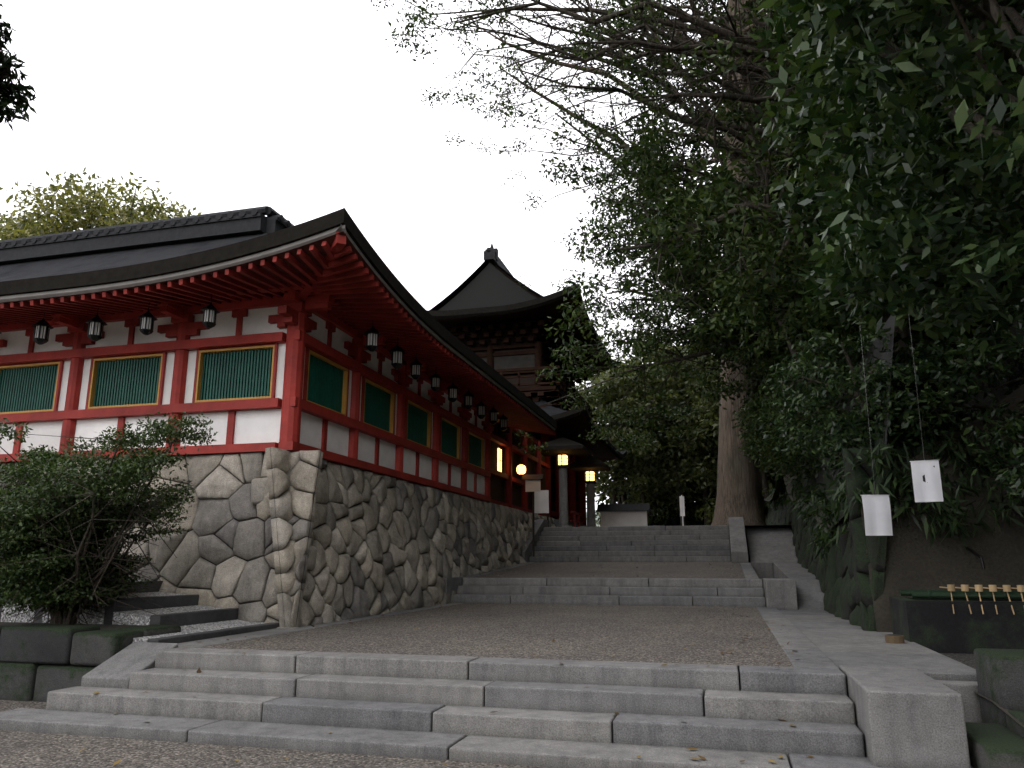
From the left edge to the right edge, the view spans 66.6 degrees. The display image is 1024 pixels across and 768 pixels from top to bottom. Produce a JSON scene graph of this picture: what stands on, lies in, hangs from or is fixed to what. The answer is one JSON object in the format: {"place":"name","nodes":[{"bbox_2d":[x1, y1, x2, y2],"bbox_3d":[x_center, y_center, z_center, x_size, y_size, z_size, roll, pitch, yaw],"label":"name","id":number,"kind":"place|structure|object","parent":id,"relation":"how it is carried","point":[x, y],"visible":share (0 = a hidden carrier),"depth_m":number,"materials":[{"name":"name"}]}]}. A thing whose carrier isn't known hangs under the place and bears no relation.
{"place":"outdoors","nodes":[
{"label":"outdoors","id":0,"kind":"place"},
{"bbox_2d":[0,4,37,131],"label":"tree foliage","id":1,"kind":"object","parent":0,"point":[10,94],"depth_m":4.03,"materials":[{"name":"green plant"}]},
{"bbox_2d":[0,166,201,240],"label":"trees","id":2,"kind":"object","parent":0,"point":[104,212],"depth_m":37.38,"materials":[{"name":"green plant"}]},
{"bbox_2d":[0,447,555,627],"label":"stone wall","id":3,"kind":"structure","parent":0,"point":[334,584],"depth_m":12.82,"materials":[{"name":"grey stone"}]},
{"bbox_2d":[0,283,304,462],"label":"building wall","id":4,"kind":"structure","parent":3,"relation":"on","point":[221,365],"depth_m":13.59,"materials":[{"name":"paint"}]},
{"bbox_2d":[0,233,266,281],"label":"roof","id":5,"kind":"structure","parent":4,"relation":"on","point":[62,266],"depth_m":16.46,"materials":[{"name":"grey tile"}]},
{"bbox_2d":[0,206,293,264],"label":"ridge tiles","id":6,"kind":"object","parent":5,"relation":"on","point":[225,224],"visible":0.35,"depth_m":16.99,"materials":[{"name":"grey tile"}]},
{"bbox_2d":[0,231,555,434],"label":"roof eaves","id":7,"kind":"object","parent":5,"relation":"attached to","point":[393,322],"visible":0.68,"depth_m":13.08,"materials":[{"name":"red wood"}]},
{"bbox_2d":[0,208,556,430],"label":"roof","id":8,"kind":"structure","parent":5,"relation":"attached to","point":[269,244],"depth_m":12.26,"materials":[{"name":"black tile"}]},
{"bbox_2d":[277,290,508,501],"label":"building wall","id":9,"kind":"structure","parent":3,"relation":"on","point":[352,397],"depth_m":15.63,"materials":[{"name":"paint"}]},
{"bbox_2d":[0,0,726,511],"bbox_3d":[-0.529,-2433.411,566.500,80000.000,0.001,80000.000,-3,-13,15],"label":"sky","id":10,"kind":"structure","parent":0,"point":[294,112],"depth_m":4570.84,"materials":[{"name":"white"}]},
{"bbox_2d":[0,657,740,767],"bbox_3d":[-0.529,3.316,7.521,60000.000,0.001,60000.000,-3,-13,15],"label":"ground","id":11,"kind":"structure","parent":0,"point":[19,749],"depth_m":6.41,"materials":[{"name":"grey gravel"}]},
{"bbox_2d":[0,622,143,629],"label":"soil","id":12,"kind":"structure","parent":11,"relation":"on","point":[108,626],"depth_m":10.10,"materials":[{"name":"brown soil"}]},
{"bbox_2d":[0,411,217,628],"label":"bush","id":13,"kind":"object","parent":12,"relation":"on","point":[14,548],"depth_m":9.77,"materials":[{"name":"green plant"}]},
{"bbox_2d":[0,624,180,701],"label":"stone wall","id":14,"kind":"structure","parent":11,"relation":"on","point":[38,662],"depth_m":9.03,"materials":[{"name":"grey stone"}]},
{"bbox_2d":[0,579,263,641],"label":"stone steps","id":15,"kind":"structure","parent":11,"relation":"on","point":[137,617],"depth_m":10.64,"materials":[{"name":"grey stone"}]},
{"bbox_2d":[0,573,279,642],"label":"stone stair","id":16,"kind":"object","parent":15,"relation":"on","point":[203,616],"visible":0.14,"depth_m":10.78,"materials":[{"name":"stone"}]},
{"bbox_2d":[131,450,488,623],"bbox_3d":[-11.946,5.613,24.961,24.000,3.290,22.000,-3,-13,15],"label":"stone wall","id":17,"kind":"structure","parent":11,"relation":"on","point":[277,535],"depth_m":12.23,"materials":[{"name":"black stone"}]},
{"bbox_2d":[251,477,316,627],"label":"wall stones","id":18,"kind":"object","parent":17,"relation":"attached to","point":[259,489],"depth_m":12.29,"materials":[{"name":"stone"}]},
{"bbox_2d":[490,423,550,517],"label":"side hall","id":19,"kind":"structure","parent":17,"relation":"on","point":[511,464],"depth_m":26.44,"materials":[{"name":"brown wood"}]},
{"bbox_2d":[80,545,812,764],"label":"fallen leaves","id":20,"kind":"object","parent":11,"relation":"on","point":[200,671],"visible":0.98,"depth_m":7.96,"materials":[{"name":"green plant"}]},
{"bbox_2d":[0,517,973,767],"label":"granite stairs","id":21,"kind":"structure","parent":11,"relation":"on","point":[554,713],"depth_m":7.14,"materials":[{"name":"grey stone"}]},
{"bbox_2d":[199,525,792,666],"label":"path gravel","id":22,"kind":"structure","parent":0,"point":[523,630],"depth_m":10.88,"materials":[{"name":"grey gravel"}]},
{"bbox_2d":[765,419,934,630],"bbox_3d":[15.818,6.479,34.020,9.042,5.068,50.062,-3,-13,15],"label":"mossy rock","id":23,"kind":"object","parent":22,"relation":"on","point":[836,575],"depth_m":12.55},
{"bbox_2d":[446,318,595,526],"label":"tower building","id":24,"kind":"structure","parent":0,"point":[516,354],"depth_m":34.63,"materials":[{"name":"brown wood"}]},
{"bbox_2d":[436,293,617,461],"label":"roof","id":25,"kind":"structure","parent":24,"relation":"attached to","point":[573,428],"depth_m":34.04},
{"bbox_2d":[427,286,626,458],"bbox_3d":[0.076,0.403,38.454,9.400,5.930,13.200,-3,-13,15],"label":"roof edge","id":26,"kind":"object","parent":24,"relation":"attached to","point":[505,309],"visible":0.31,"depth_m":32.58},
{"bbox_2d":[436,263,625,453],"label":"roof trim","id":27,"kind":"structure","parent":24,"relation":"on","point":[550,410],"depth_m":35.14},
{"bbox_2d":[430,244,561,353],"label":"gate gables","id":28,"kind":"object","parent":27,"relation":"attached to","point":[491,284],"visible":0.42,"depth_m":35.47,"materials":[{"name":"grey tile"}]},
{"bbox_2d":[397,0,716,355],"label":"cedar limb leaves","id":29,"kind":"object","parent":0,"point":[485,148],"visible":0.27,"depth_m":28.74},
{"bbox_2d":[415,0,785,524],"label":"cedar","id":30,"kind":"object","parent":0,"point":[739,485],"depth_m":30.86,"materials":[{"name":"plant"}]},
{"bbox_2d":[521,437,684,556],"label":"gate props","id":31,"kind":"object","parent":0,"point":[562,448],"visible":0.84,"depth_m":31.92,"materials":[{"name":"grey stone"}]},
{"bbox_2d":[370,0,841,157],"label":"sparse leaves","id":32,"kind":"object","parent":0,"point":[497,4],"visible":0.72,"depth_m":18.51,"materials":[{"name":"green plant"}]},
{"bbox_2d":[572,313,780,526],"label":"trees","id":33,"kind":"object","parent":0,"point":[655,477],"depth_m":52.13,"materials":[{"name":"green plant"}]},
{"bbox_2d":[506,0,903,457],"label":"dense overhanging leaves","id":34,"kind":"object","parent":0,"point":[650,338],"visible":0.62,"depth_m":21.27,"materials":[{"name":"green plant"}]},
{"bbox_2d":[583,0,834,432],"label":"tree","id":35,"kind":"object","parent":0,"point":[766,199],"depth_m":20.04,"materials":[{"name":"brown wood"}]},
{"bbox_2d":[731,376,814,473],"bbox_3d":[9.923,1.621,28.601,3.615,3.537,7.518,-3,-13,15],"label":"foliage","id":36,"kind":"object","parent":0,"point":[743,412],"depth_m":28.32,"materials":[{"name":"green plant"}]},
{"bbox_2d":[736,348,842,482],"bbox_3d":[7.739,1.078,20.883,3.401,3.297,8.172,-3,-13,15],"label":"bush","id":37,"kind":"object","parent":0,"point":[789,467],"depth_m":20.81,"materials":[{"name":"green plant"}]},
{"bbox_2d":[757,324,958,483],"bbox_3d":[6.181,0.521,14.312,3.227,3.045,6.240,-3,-13,15],"label":"bush","id":38,"kind":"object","parent":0,"point":[807,395],"depth_m":13.22,"materials":[{"name":"green plant"}]},
{"bbox_2d":[745,526,981,722],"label":"strip paving","id":39,"kind":"structure","parent":0,"point":[837,641],"depth_m":10.52,"materials":[{"name":"stone"}]},
{"bbox_2d":[763,321,1023,726],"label":"terrain bank","id":40,"kind":"structure","parent":0,"point":[915,560],"depth_m":11.20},
{"bbox_2d":[595,404,777,525],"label":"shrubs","id":41,"kind":"object","parent":40,"relation":"on","point":[672,522],"visible":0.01,"depth_m":58.62,"materials":[{"name":"green plant"}]},
{"bbox_2d":[606,25,857,374],"bbox_3d":[7.381,-4.179,23.656,9.062,13.785,9.090,-3,-13,15],"label":"tree","id":42,"kind":"object","parent":40,"relation":"on","point":[672,278],"depth_m":22.40,"materials":[{"name":"green plant"}]},
{"bbox_2d":[641,74,847,382],"bbox_3d":[9.438,-4.472,28.824,9.744,14.266,10.150,-3,-13,15],"label":"tree","id":43,"kind":"object","parent":40,"relation":"on","point":[766,367],"depth_m":28.57,"materials":[{"name":"green plant"}]},
{"bbox_2d":[613,0,1023,444],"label":"tree","id":44,"kind":"object","parent":40,"relation":"on","point":[817,321],"depth_m":15.92,"materials":[{"name":"green plant"}]},
{"bbox_2d":[791,310,913,630],"bbox_3d":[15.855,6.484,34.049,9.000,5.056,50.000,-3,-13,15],"label":"trunk","id":45,"kind":"object","parent":40,"relation":"on","point":[877,342],"visible":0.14,"depth_m":12.95,"materials":[{"name":"green"}]},
{"bbox_2d":[725,1,998,483],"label":"tree foliage","id":46,"kind":"object","parent":40,"relation":"on","point":[752,7],"depth_m":45.51,"materials":[{"name":"green plant"}]},
{"bbox_2d":[745,0,1023,332],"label":"bank forest","id":47,"kind":"object","parent":40,"relation":"on","point":[1020,3],"depth_m":12.80,"materials":[{"name":"green plant"}]},
{"bbox_2d":[749,0,1023,370],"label":"tree","id":48,"kind":"object","parent":40,"relation":"on","point":[953,188],"depth_m":7.47,"materials":[{"name":"green plant"}]},
{"bbox_2d":[760,0,1023,439],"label":"tree foliage","id":49,"kind":"object","parent":40,"relation":"on","point":[930,336],"visible":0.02,"depth_m":15.11,"materials":[{"name":"green plant"}]},
{"bbox_2d":[765,429,1023,564],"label":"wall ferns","id":50,"kind":"object","parent":40,"relation":"on","point":[818,498],"depth_m":11.39,"materials":[{"name":"green plant"}]},
{"bbox_2d":[825,321,1023,475],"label":"bank shrub","id":51,"kind":"object","parent":40,"relation":"on","point":[937,365],"depth_m":11.65,"materials":[{"name":"green plant"}]},
{"bbox_2d":[841,0,1023,358],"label":"tree foliage","id":52,"kind":"object","parent":40,"relation":"on","point":[1000,3],"visible":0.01,"depth_m":14.65,"materials":[{"name":"green plant"}]},
{"bbox_2d":[405,0,849,441],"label":"tree","id":53,"kind":"object","parent":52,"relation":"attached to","point":[701,26],"visible":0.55,"depth_m":18.04,"materials":[{"name":"plant"}]},
{"bbox_2d":[859,320,942,535],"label":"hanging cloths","id":54,"kind":"object","parent":53,"relation":"hanging from","point":[926,479],"visible":0.98,"depth_m":10.58,"materials":[{"name":"white fabric"}]},
{"bbox_2d":[940,653,975,668],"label":"pocket gravel","id":55,"kind":"structure","parent":40,"relation":"on","point":[967,660],"depth_m":9.04,"materials":[{"name":"grey gravel"}]},
{"bbox_2d":[885,546,1023,653],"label":"water basin","id":56,"kind":"object","parent":55,"relation":"on","point":[963,620],"visible":0.97,"depth_m":9.62,"materials":[{"name":"stone"}]},
{"bbox_2d":[895,0,1023,43],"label":"tree","id":57,"kind":"object","parent":40,"relation":"on","point":[1016,1],"visible":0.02,"depth_m":13.00,"materials":[{"name":"green plant"}]},
{"bbox_2d":[961,408,1023,505],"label":"bank shrub","id":58,"kind":"object","parent":40,"relation":"on","point":[1016,427],"depth_m":10.35,"materials":[{"name":"green plant"}]},
{"bbox_2d":[965,648,1023,767],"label":"stone block","id":59,"kind":"structure","parent":40,"relation":"on","point":[995,738],"depth_m":6.08,"materials":[{"name":"grey stone"}]}
]}

